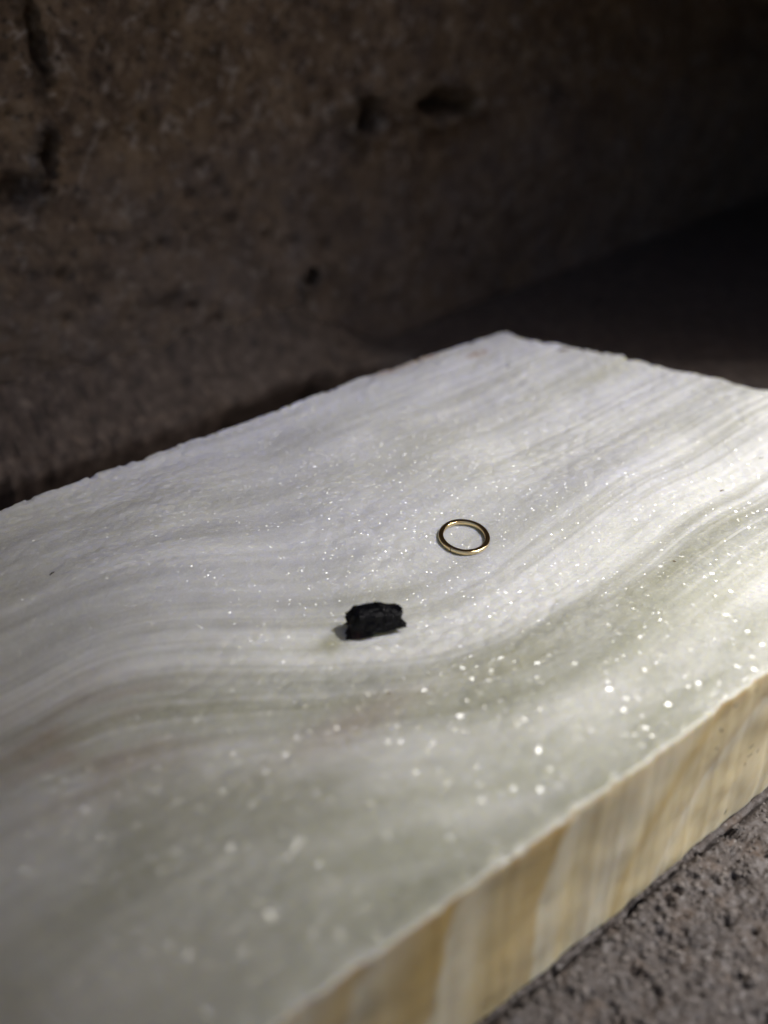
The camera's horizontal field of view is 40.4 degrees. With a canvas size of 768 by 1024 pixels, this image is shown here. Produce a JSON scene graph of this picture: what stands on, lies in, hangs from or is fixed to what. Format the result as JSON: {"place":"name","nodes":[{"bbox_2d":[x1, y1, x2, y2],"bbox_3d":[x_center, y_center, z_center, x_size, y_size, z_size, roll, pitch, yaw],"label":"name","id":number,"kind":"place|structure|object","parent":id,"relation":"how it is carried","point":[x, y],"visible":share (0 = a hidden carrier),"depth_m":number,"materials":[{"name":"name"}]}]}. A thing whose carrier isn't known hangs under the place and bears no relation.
{"place":"outdoors","nodes":[
{"label":"outdoors","id":0,"kind":"place"},
{"bbox_2d":[0,195,767,1023],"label":"ground","id":1,"kind":"structure","parent":0,"point":[690,297],"depth_m":0.31,"materials":[{"name":"grey concrete"}]},
{"bbox_2d":[0,333,767,1023],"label":"stone slab","id":2,"kind":"object","parent":1,"relation":"on","point":[242,781],"depth_m":0.17,"materials":[{"name":"white stone"}]},
{"bbox_2d":[343,601,406,639],"bbox_3d":[-0.002,0.018,0.178,0.011,0.006,0.004,-9,33,-14],"label":"mineral chunk","id":3,"kind":"object","parent":2,"relation":"on","point":[366,620],"visible":1,"depth_m":0.18,"materials":[{"name":"black stone"}]},
{"bbox_2d":[438,519,489,554],"bbox_3d":[0.015,0.005,0.202,0.010,0.001,0.010,-17,43,-22],"label":"gold ring","id":4,"kind":"object","parent":2,"relation":"on","point":[453,549],"visible":1,"depth_m":0.20,"materials":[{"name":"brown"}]},
{"bbox_2d":[0,0,767,383],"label":"stone wall","id":5,"kind":"structure","parent":1,"relation":"on","point":[170,170],"depth_m":0.33,"materials":[{"name":"brown stone"}]},
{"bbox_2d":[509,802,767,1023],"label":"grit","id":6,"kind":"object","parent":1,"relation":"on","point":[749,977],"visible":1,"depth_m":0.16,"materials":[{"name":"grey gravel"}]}
]}

